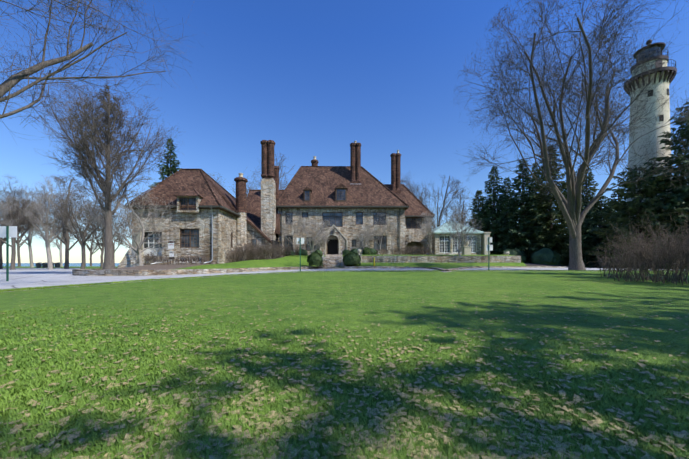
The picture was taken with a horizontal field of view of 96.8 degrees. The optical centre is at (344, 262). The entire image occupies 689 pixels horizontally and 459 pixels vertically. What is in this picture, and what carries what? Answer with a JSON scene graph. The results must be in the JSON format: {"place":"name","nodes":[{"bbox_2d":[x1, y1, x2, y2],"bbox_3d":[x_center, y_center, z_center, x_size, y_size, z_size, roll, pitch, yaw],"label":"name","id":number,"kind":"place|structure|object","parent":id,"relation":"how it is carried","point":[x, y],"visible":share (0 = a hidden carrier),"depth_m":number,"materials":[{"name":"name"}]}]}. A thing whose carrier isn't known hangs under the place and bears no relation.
{"place":"outdoors","nodes":[
{"label":"outdoors","id":0,"kind":"place"},
{"bbox_2d":[3,263,119,265],"bbox_3d":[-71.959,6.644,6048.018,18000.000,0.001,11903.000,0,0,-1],"label":"lake water","id":1,"kind":"structure","parent":0,"point":[70,264],"depth_m":1250.79,"materials":[{"name":"teal liquid"}]},
{"bbox_2d":[117,264,208,269],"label":"planter soil","id":2,"kind":"structure","parent":0,"point":[159,267],"depth_m":26.66,"materials":[{"name":"brown soil"}]},
{"bbox_2d":[136,251,166,264],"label":"bare shrub","id":3,"kind":"object","parent":2,"relation":"on","point":[152,259],"visible":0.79,"depth_m":31.05,"materials":[{"name":"brown plant"}]},
{"bbox_2d":[168,241,173,258],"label":"notice signs","id":4,"kind":"object","parent":2,"relation":"on","point":[171,246],"visible":0.88,"depth_m":31.30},
{"bbox_2d":[161,256,190,264],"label":"bare shrub","id":5,"kind":"object","parent":2,"relation":"on","point":[177,261],"visible":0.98,"depth_m":29.86,"materials":[{"name":"plant"}]},
{"bbox_2d":[182,254,208,264],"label":"bare shrub","id":6,"kind":"object","parent":2,"relation":"on","point":[195,259],"visible":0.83,"depth_m":31.70,"materials":[{"name":"brown plant"}]},
{"bbox_2d":[0,266,688,458],"bbox_3d":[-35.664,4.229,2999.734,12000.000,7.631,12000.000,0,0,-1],"label":"ground","id":7,"kind":"structure","parent":0,"point":[308,289],"depth_m":5.82,"materials":[{"name":"green plant"}]},
{"bbox_2d":[0,226,16,280],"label":"sign post","id":8,"kind":"object","parent":7,"relation":"on","point":[7,232],"visible":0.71,"depth_m":16.91,"materials":[{"name":"white metal"}]},
{"bbox_2d":[0,201,22,226],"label":"bluff tree","id":9,"kind":"object","parent":7,"relation":"on","point":[8,221],"visible":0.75,"depth_m":45.60,"materials":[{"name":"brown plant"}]},
{"bbox_2d":[0,174,48,268],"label":"bluff tree","id":10,"kind":"object","parent":7,"relation":"on","point":[2,243],"visible":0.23,"depth_m":50.99,"materials":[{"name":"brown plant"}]},
{"bbox_2d":[0,188,50,267],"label":"bluff tree","id":11,"kind":"object","parent":7,"relation":"on","point":[29,238],"visible":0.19,"depth_m":68.31,"materials":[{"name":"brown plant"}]},
{"bbox_2d":[0,183,57,269],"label":"bluff tree","id":12,"kind":"object","parent":7,"relation":"on","point":[13,242],"visible":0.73,"depth_m":46.68,"materials":[{"name":"grey plant"}]},
{"bbox_2d":[7,184,54,266],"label":"bluff tree","id":13,"kind":"object","parent":7,"relation":"on","point":[19,244],"visible":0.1,"depth_m":83.72,"materials":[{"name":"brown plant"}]},
{"bbox_2d":[36,262,41,267],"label":"wheelie bin","id":14,"kind":"object","parent":7,"relation":"on","point":[39,265],"visible":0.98,"depth_m":65.64,"materials":[{"name":"plastic"}]},
{"bbox_2d":[42,262,47,267],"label":"wheelie bin","id":15,"kind":"object","parent":7,"relation":"on","point":[45,265],"visible":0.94,"depth_m":65.61,"materials":[{"name":"plastic"}]},
{"bbox_2d":[1,177,103,269],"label":"bluff tree","id":16,"kind":"object","parent":7,"relation":"on","point":[47,237],"visible":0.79,"depth_m":47.24,"materials":[{"name":"brown plant"}]},
{"bbox_2d":[22,192,96,266],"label":"bluff tree","id":17,"kind":"object","parent":7,"relation":"on","point":[60,248],"visible":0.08,"depth_m":87.31,"materials":[{"name":"grey plant"}]},
{"bbox_2d":[18,174,113,268],"bbox_3d":[-50.264,-7.241,55.661,17.666,16.930,11.044,0,0,-1],"label":"bluff tree","id":18,"kind":"object","parent":7,"relation":"on","point":[66,239],"visible":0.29,"depth_m":55.21,"materials":[{"name":"grey plant"}]},
{"bbox_2d":[21,183,128,268],"bbox_3d":[-40.440,-5.931,48.032,14.316,14.317,10.441,0,0,-1],"label":"bluff tree","id":19,"kind":"object","parent":7,"relation":"on","point":[83,236],"visible":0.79,"depth_m":47.81,"materials":[{"name":"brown plant"}]},
{"bbox_2d":[53,198,116,265],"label":"bluff tree","id":20,"kind":"object","parent":7,"relation":"on","point":[91,252],"visible":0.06,"depth_m":93.77,"materials":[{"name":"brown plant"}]},
{"bbox_2d":[60,192,131,267],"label":"bluff tree","id":21,"kind":"object","parent":7,"relation":"on","point":[101,256],"visible":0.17,"depth_m":66.52,"materials":[{"name":"grey plant"}]},
{"bbox_2d":[19,69,182,268],"bbox_3d":[-20.643,-7.956,26.875,11.525,17.167,11.705,0,0,-1],"label":"bare tree","id":22,"kind":"object","parent":7,"relation":"on","point":[92,137],"visible":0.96,"depth_m":26.35,"materials":[{"name":"brown plant"}]},
{"bbox_2d":[0,0,202,143],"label":"bare tree","id":23,"kind":"object","parent":7,"relation":"on","point":[10,83],"visible":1,"depth_m":10.57,"materials":[{"name":"brown plant"}]},
{"bbox_2d":[77,206,131,261],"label":"bluff tree","id":24,"kind":"object","parent":7,"relation":"on","point":[120,240],"visible":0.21,"depth_m":51.61,"materials":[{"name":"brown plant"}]},
{"bbox_2d":[78,176,182,265],"bbox_3d":[-20.608,-4.136,30.221,8.899,9.099,9.684,0,0,-1],"label":"bare tree","id":25,"kind":"object","parent":7,"relation":"on","point":[137,251],"visible":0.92,"depth_m":29.98,"materials":[{"name":"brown plant"}]},
{"bbox_2d":[148,138,182,187],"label":"evergreen tree","id":26,"kind":"object","parent":7,"relation":"on","point":[173,169],"visible":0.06,"depth_m":54.19,"materials":[{"name":"green plant"}]},
{"bbox_2d":[205,171,224,186],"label":"tree","id":27,"kind":"object","parent":7,"relation":"on","point":[217,179],"depth_m":88.38,"materials":[{"name":"grey plant"}]},
{"bbox_2d":[231,171,255,197],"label":"tree","id":28,"kind":"object","parent":7,"relation":"on","point":[246,186],"visible":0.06,"depth_m":87.55,"materials":[{"name":"grey plant"}]},
{"bbox_2d":[247,153,294,189],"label":"tree","id":29,"kind":"object","parent":7,"relation":"on","point":[280,187],"visible":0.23,"depth_m":77.87,"materials":[{"name":"brown plant"}]},
{"bbox_2d":[117,178,480,267],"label":"stone walls","id":30,"kind":"structure","parent":7,"relation":"on","point":[240,228],"depth_m":40.32,"materials":[{"name":"grey stone"}]},
{"bbox_2d":[145,232,337,257],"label":"doors","id":31,"kind":"structure","parent":30,"relation":"in","point":[332,246],"depth_m":44.23,"materials":[{"name":"brown wood"}]},
{"bbox_2d":[125,166,434,242],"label":"house tile roofs","id":32,"kind":"structure","parent":30,"relation":"on","point":[321,183],"depth_m":44.17,"materials":[{"name":"brown tile"}]},
{"bbox_2d":[234,140,400,213],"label":"chimneys","id":33,"kind":"object","parent":32,"relation":"on","point":[269,169],"visible":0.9,"depth_m":45.34,"materials":[{"name":"brown brick"}]},
{"bbox_2d":[179,188,421,250],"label":"windows","id":34,"kind":"structure","parent":30,"relation":"in","point":[309,200],"depth_m":44.01,"materials":[{"name":"black glass"}]},
{"bbox_2d":[144,189,475,261],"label":"window frames","id":35,"kind":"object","parent":34,"relation":"in","point":[339,223],"visible":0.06,"depth_m":44.16,"materials":[{"name":"wood"}]},
{"bbox_2d":[124,205,483,258],"bbox_3d":[-1.188,-6.192,41.917,48.004,11.622,9.814,0,0,-21],"label":"house copperwork","id":36,"kind":"object","parent":30,"relation":"attached to","point":[438,231],"visible":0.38,"depth_m":43.67,"materials":[{"name":"green metal"}]},
{"bbox_2d":[132,224,490,255],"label":"house limestone trim","id":37,"kind":"structure","parent":30,"relation":"attached to","point":[485,235],"depth_m":33.16,"materials":[{"name":"beige stone"}]},
{"bbox_2d":[179,236,476,262],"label":"white house frames","id":38,"kind":"structure","parent":30,"relation":"attached to","point":[444,241],"depth_m":45.30,"materials":[{"name":"white wood"}]},
{"bbox_2d":[297,238,303,270],"bbox_3d":[-3.736,-0.514,25.913,0.655,3.210,0.060,0,0,-1],"label":"sign post","id":39,"kind":"object","parent":7,"relation":"on","point":[300,241],"visible":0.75,"depth_m":25.93,"materials":[{"name":"white metal"}]},
{"bbox_2d":[72,256,567,275],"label":"garden walls","id":40,"kind":"structure","parent":7,"relation":"on","point":[365,259],"depth_m":34.03,"materials":[{"name":"stone"}]},
{"bbox_2d":[0,268,684,291],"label":"driveway","id":41,"kind":"structure","parent":7,"relation":"on","point":[27,277],"depth_m":22.04,"materials":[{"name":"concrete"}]},
{"bbox_2d":[0,270,684,291],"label":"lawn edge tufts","id":42,"kind":"object","parent":7,"relation":"on","point":[50,287],"visible":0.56,"depth_m":17.84,"materials":[{"name":"green plant"}]},
{"bbox_2d":[0,301,688,458],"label":"lawn grass tufts","id":43,"kind":"object","parent":7,"relation":"on","point":[181,450],"visible":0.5,"depth_m":2.31,"materials":[{"name":"green plant"}]},
{"bbox_2d":[0,277,688,458],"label":"fallen leaves","id":44,"kind":"object","parent":7,"relation":"on","point":[447,416],"visible":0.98,"depth_m":2.06,"materials":[{"name":"beige plant"}]},
{"bbox_2d":[401,172,429,207],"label":"tree","id":45,"kind":"object","parent":7,"relation":"on","point":[414,190],"visible":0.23,"depth_m":72.68,"materials":[{"name":"grey plant"}]},
{"bbox_2d":[417,176,464,228],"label":"tree","id":46,"kind":"object","parent":7,"relation":"on","point":[444,206],"visible":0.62,"depth_m":77.60,"materials":[{"name":"grey plant"}]},
{"bbox_2d":[443,187,473,224],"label":"tree","id":47,"kind":"object","parent":7,"relation":"on","point":[461,205],"visible":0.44,"depth_m":84.14,"materials":[{"name":"grey plant"}]},
{"bbox_2d":[486,237,492,269],"bbox_3d":[12.747,-0.653,26.897,0.596,3.251,0.060,0,0,-1],"label":"sign post","id":48,"kind":"object","parent":7,"relation":"on","point":[489,247],"visible":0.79,"depth_m":26.92,"materials":[{"name":"white metal"}]},
{"bbox_2d":[501,248,526,262],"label":"bush","id":49,"kind":"object","parent":7,"relation":"on","point":[518,252],"visible":0.5,"depth_m":46.45,"materials":[{"name":"green plant"}]},
{"bbox_2d":[524,263,567,265],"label":"conifer bed mulch","id":50,"kind":"object","parent":7,"relation":"on","point":[530,264],"visible":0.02,"depth_m":43.20,"materials":[{"name":"brown soil"}]},
{"bbox_2d":[465,190,491,254],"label":"evergreen tree","id":51,"kind":"object","parent":50,"relation":"on","point":[476,201],"visible":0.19,"depth_m":58.00,"materials":[{"name":"green plant"}]},
{"bbox_2d":[472,166,516,254],"bbox_3d":[27.064,-8.579,55.135,9.034,18.128,8.940,0,0,-1],"label":"evergreen tree","id":52,"kind":"object","parent":50,"relation":"on","point":[492,218],"visible":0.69,"depth_m":54.60,"materials":[{"name":"green plant"}]},
{"bbox_2d":[500,177,519,239],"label":"evergreen tree","id":53,"kind":"object","parent":50,"relation":"on","point":[506,191],"visible":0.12,"depth_m":63.06,"materials":[{"name":"green plant"}]},
{"bbox_2d":[492,160,556,262],"bbox_3d":[30.602,-8.684,52.211,10.364,18.594,9.464,0,0,44],"label":"evergreen tree","id":54,"kind":"object","parent":50,"relation":"on","point":[517,203],"visible":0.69,"depth_m":51.51,"materials":[{"name":"green plant"}]},
{"bbox_2d":[527,163,547,214],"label":"evergreen tree","id":55,"kind":"object","parent":50,"relation":"on","point":[534,182],"visible":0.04,"depth_m":64.08,"materials":[{"name":"green plant"}]},
{"bbox_2d":[529,248,560,264],"bbox_3d":[30.242,-0.755,46.293,4.410,3.063,3.057,0,0,-1],"label":"bush","id":56,"kind":"object","parent":50,"relation":"on","point":[547,256],"visible":1,"depth_m":45.26,"materials":[{"name":"green plant"}]},
{"bbox_2d":[581,168,599,233],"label":"evergreen tree","id":57,"kind":"object","parent":50,"relation":"on","point":[589,196],"visible":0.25,"depth_m":61.86,"materials":[{"name":"green plant"}]},
{"bbox_2d":[566,194,633,267],"bbox_3d":[38.682,-4.650,46.438,9.280,11.909,9.162,0,0,-32],"label":"evergreen tree","id":58,"kind":"object","parent":50,"relation":"on","point":[587,239],"visible":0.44,"depth_m":46.09,"materials":[{"name":"green plant"}]},
{"bbox_2d":[515,144,593,265],"bbox_3d":[33.598,-9.455,49.864,11.022,20.556,10.712,0,0,-1],"label":"evergreen tree","id":59,"kind":"object","parent":7,"relation":"on","point":[559,230],"visible":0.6,"depth_m":49.17,"materials":[{"name":"green plant"}]},
{"bbox_2d":[453,0,688,269],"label":"maple","id":60,"kind":"object","parent":7,"relation":"on","point":[570,207],"visible":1,"depth_m":24.05,"materials":[{"name":"brown plant"}]},
{"bbox_2d":[553,171,595,248],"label":"evergreen tree","id":61,"kind":"object","parent":7,"relation":"on","point":[583,205],"visible":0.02,"depth_m":56.23,"materials":[{"name":"green plant"}]},
{"bbox_2d":[602,188,625,228],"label":"evergreen tree","id":62,"kind":"object","parent":7,"relation":"on","point":[619,199],"visible":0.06,"depth_m":52.49,"materials":[{"name":"green plant"}]},
{"bbox_2d":[595,254,643,277],"bbox_3d":[15.414,0.050,17.006,2.594,1.646,2.878,0,0,25],"label":"edge bush","id":63,"kind":"object","parent":7,"relation":"on","point":[611,268],"visible":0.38,"depth_m":16.96,"materials":[{"name":"brown plant"}]},
{"bbox_2d":[585,164,688,268],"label":"evergreen tree","id":64,"kind":"object","parent":7,"relation":"on","point":[626,209],"visible":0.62,"depth_m":39.74,"materials":[{"name":"green plant"}]},
{"bbox_2d":[588,223,688,282],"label":"edge bush","id":65,"kind":"object","parent":7,"relation":"on","point":[624,256],"visible":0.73,"depth_m":13.96,"materials":[{"name":"brown plant"}]},
{"bbox_2d":[598,207,688,283],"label":"edge bush","id":66,"kind":"object","parent":7,"relation":"on","point":[664,252],"visible":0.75,"depth_m":13.41,"materials":[{"name":"brown plant"}]},
{"bbox_2d":[626,59,672,224],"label":"lighthouse tower","id":67,"kind":"structure","parent":7,"relation":"on","point":[657,132],"depth_m":44.84,"materials":[{"name":"white paint"}]},
{"bbox_2d":[623,39,676,95],"bbox_3d":[46.253,-30.486,46.501,5.800,8.567,5.800,0,0,-1],"label":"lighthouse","id":68,"kind":"object","parent":67,"relation":"attached to","point":[671,70],"visible":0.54,"depth_m":44.74,"materials":[{"name":"black metal"}]},
{"bbox_2d":[624,49,675,77],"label":"lighthouse railings","id":69,"kind":"object","parent":67,"relation":"attached to","point":[659,60],"visible":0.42,"depth_m":44.52,"materials":[{"name":"black metal"}]},
{"bbox_2d":[638,45,668,173],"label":"window","id":70,"kind":"structure","parent":67,"relation":"in","point":[652,55],"depth_m":45.23,"materials":[{"name":"black glass"}]},
{"bbox_2d":[612,208,688,284],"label":"edge bush","id":71,"kind":"object","parent":7,"relation":"on","point":[676,259],"visible":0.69,"depth_m":13.18,"materials":[{"name":"brown plant"}]},
{"bbox_2d":[614,221,688,282],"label":"edge bush","id":72,"kind":"object","parent":7,"relation":"on","point":[683,260],"visible":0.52,"depth_m":13.89,"materials":[{"name":"brown plant"}]},
{"bbox_2d":[616,237,688,280],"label":"edge bush","id":73,"kind":"object","parent":7,"relation":"on","point":[683,271],"visible":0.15,"depth_m":15.02,"materials":[{"name":"brown plant"}]},
{"bbox_2d":[625,102,688,268],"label":"evergreen tree","id":74,"kind":"object","parent":7,"relation":"on","point":[680,195],"visible":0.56,"depth_m":37.95,"materials":[{"name":"green plant"}]},
{"bbox_2d":[0,0,688,262],"label":"sky","id":75,"kind":"structure","parent":0,"point":[311,78],"materials":[{"name":"blue"}]},
{"bbox_2d":[170,255,525,269],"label":"terrace lawn","id":76,"kind":"structure","parent":0,"point":[291,261],"depth_m":35.51,"materials":[{"name":"green plant"}]},
{"bbox_2d":[225,250,235,262],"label":"bare shrub","id":77,"kind":"object","parent":76,"relation":"on","point":[229,255],"visible":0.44,"depth_m":34.91,"materials":[{"name":"brown plant"}]},
{"bbox_2d":[226,245,250,262],"bbox_3d":[-13.172,-1.080,36.149,4.004,2.467,3.657,0,0,-1],"label":"bare shrub","id":78,"kind":"object","parent":76,"relation":"on","point":[240,256],"visible":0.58,"depth_m":36.16,"materials":[{"name":"brown plant"}]},
{"bbox_2d":[232,244,251,260],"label":"bare shrub","id":79,"kind":"object","parent":76,"relation":"on","point":[240,252],"visible":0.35,"depth_m":37.28,"materials":[{"name":"brown plant"}]},
{"bbox_2d":[229,241,259,260],"bbox_3d":[-11.597,-1.543,36.669,3.264,2.671,4.193,0,0,28],"label":"bare shrub","id":80,"kind":"object","parent":76,"relation":"on","point":[250,250],"visible":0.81,"depth_m":36.44,"materials":[{"name":"brown plant"}]},
{"bbox_2d":[241,238,267,259],"bbox_3d":[-11.279,-1.802,38.518,3.713,2.967,3.752,0,0,-1],"label":"bare shrub","id":81,"kind":"object","parent":76,"relation":"on","point":[253,250],"visible":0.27,"depth_m":37.88,"materials":[{"name":"brown plant"}]},
{"bbox_2d":[244,238,277,259],"bbox_3d":[-10.272,-1.674,37.185,4.357,2.648,3.306,0,0,-1],"label":"bare shrub","id":82,"kind":"object","parent":76,"relation":"on","point":[268,251],"visible":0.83,"depth_m":37.13,"materials":[{"name":"brown plant"}]},
{"bbox_2d":[252,241,281,258],"bbox_3d":[-9.798,-1.827,38.703,3.824,2.860,3.476,0,0,-1],"label":"bare shrub","id":83,"kind":"object","parent":76,"relation":"on","point":[268,249],"visible":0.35,"depth_m":38.59,"materials":[{"name":"brown plant"}]},
{"bbox_2d":[262,240,286,258],"bbox_3d":[-8.742,-1.740,38.238,3.091,2.571,3.632,0,0,45],"label":"bare shrub","id":84,"kind":"object","parent":76,"relation":"on","point":[276,250],"visible":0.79,"depth_m":37.84,"materials":[{"name":"brown plant"}]},
{"bbox_2d":[276,243,292,257],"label":"bare shrub","id":85,"kind":"object","parent":76,"relation":"on","point":[285,251],"visible":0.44,"depth_m":41.13,"materials":[{"name":"brown plant"}]},
{"bbox_2d":[282,250,294,255],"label":"yew","id":86,"kind":"object","parent":76,"relation":"on","point":[291,253],"visible":0.4,"depth_m":42.09,"materials":[{"name":"green plant"}]},
{"bbox_2d":[279,213,304,251],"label":"thin tree","id":87,"kind":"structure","parent":76,"relation":"on","point":[285,227],"depth_m":41.76,"materials":[{"name":"grey plant"}]},
{"bbox_2d":[286,244,302,254],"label":"bare shrub","id":88,"kind":"object","parent":76,"relation":"on","point":[296,248],"visible":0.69,"depth_m":42.10,"materials":[{"name":"brown plant"}]},
{"bbox_2d":[296,249,307,254],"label":"bush","id":89,"kind":"object","parent":76,"relation":"on","point":[304,252],"visible":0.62,"depth_m":42.39,"materials":[{"name":"green plant"}]},
{"bbox_2d":[297,216,332,251],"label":"crabapple","id":90,"kind":"object","parent":76,"relation":"on","point":[323,241],"visible":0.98,"depth_m":40.64,"materials":[{"name":"grey plant"}]},
{"bbox_2d":[307,251,322,266],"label":"boxwood","id":91,"kind":"object","parent":76,"relation":"on","point":[315,259],"visible":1,"depth_m":34.56,"materials":[{"name":"green plant"}]},
{"bbox_2d":[319,254,344,268],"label":"entrance steps","id":92,"kind":"structure","parent":76,"relation":"on","point":[330,261],"depth_m":36.62,"materials":[{"name":"stone"}]},
{"bbox_2d":[343,252,360,265],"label":"boxwood","id":93,"kind":"object","parent":76,"relation":"on","point":[351,258],"visible":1,"depth_m":34.88,"materials":[{"name":"green plant"}]},
{"bbox_2d":[362,247,370,254],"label":"bush","id":94,"kind":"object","parent":76,"relation":"on","point":[366,250],"depth_m":40.59,"materials":[{"name":"green plant"}]},
{"bbox_2d":[354,223,379,254],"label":"crabapple","id":95,"kind":"object","parent":76,"relation":"on","point":[366,238],"visible":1,"depth_m":42.11,"materials":[{"name":"grey plant"}]},
{"bbox_2d":[365,248,376,254],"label":"yew","id":96,"kind":"object","parent":76,"relation":"on","point":[373,251],"visible":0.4,"depth_m":41.00,"materials":[{"name":"green plant"}]},
{"bbox_2d":[369,212,393,254],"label":"thin tree","id":97,"kind":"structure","parent":76,"relation":"on","point":[385,223],"depth_m":42.46,"materials":[{"name":"grey plant"}]},
{"bbox_2d":[376,248,388,254],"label":"bare shrub","id":98,"kind":"object","parent":76,"relation":"on","point":[384,251],"visible":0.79,"depth_m":42.31,"materials":[{"name":"brown plant"}]},
{"bbox_2d":[387,217,403,254],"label":"thin tree","id":99,"kind":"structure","parent":76,"relation":"on","point":[394,232],"depth_m":42.69,"materials":[{"name":"grey plant"}]},
{"bbox_2d":[391,246,409,254],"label":"bare shrub","id":100,"kind":"object","parent":76,"relation":"on","point":[395,250],"visible":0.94,"depth_m":42.49,"materials":[{"name":"brown plant"}]},
{"bbox_2d":[404,246,422,254],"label":"bare shrub","id":101,"kind":"object","parent":76,"relation":"on","point":[413,249],"visible":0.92,"depth_m":42.92,"materials":[{"name":"brown plant"}]},
{"bbox_2d":[416,210,438,254],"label":"tree","id":102,"kind":"object","parent":76,"relation":"on","point":[429,231],"visible":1,"depth_m":45.01,"materials":[{"name":"grey plant"}]},
{"bbox_2d":[419,246,436,254],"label":"bare shrub","id":103,"kind":"object","parent":76,"relation":"on","point":[432,251],"visible":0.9,"depth_m":42.72,"materials":[{"name":"brown plant"}]},
{"bbox_2d":[357,241,508,262],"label":"garden pier urns","id":104,"kind":"object","parent":76,"relation":"on","point":[466,249],"visible":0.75,"depth_m":40.70,"materials":[{"name":"stone"}]},
{"bbox_2d":[439,207,484,255],"bbox_3d":[14.756,-3.972,38.723,5.258,6.635,5.754,0,0,-1],"label":"crabapple","id":105,"kind":"object","parent":76,"relation":"on","point":[455,236],"visible":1,"depth_m":38.84,"materials":[{"name":"grey plant"}]},
{"bbox_2d":[147,267,585,275],"bbox_3d":[22.570,0.773,41.481,91.483,0.502,15.823,0,0,-30],"label":"gutter apron","id":106,"kind":"object","parent":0,"point":[381,268],"visible":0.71,"depth_m":34.43,"materials":[{"name":"stone"}]}
]}

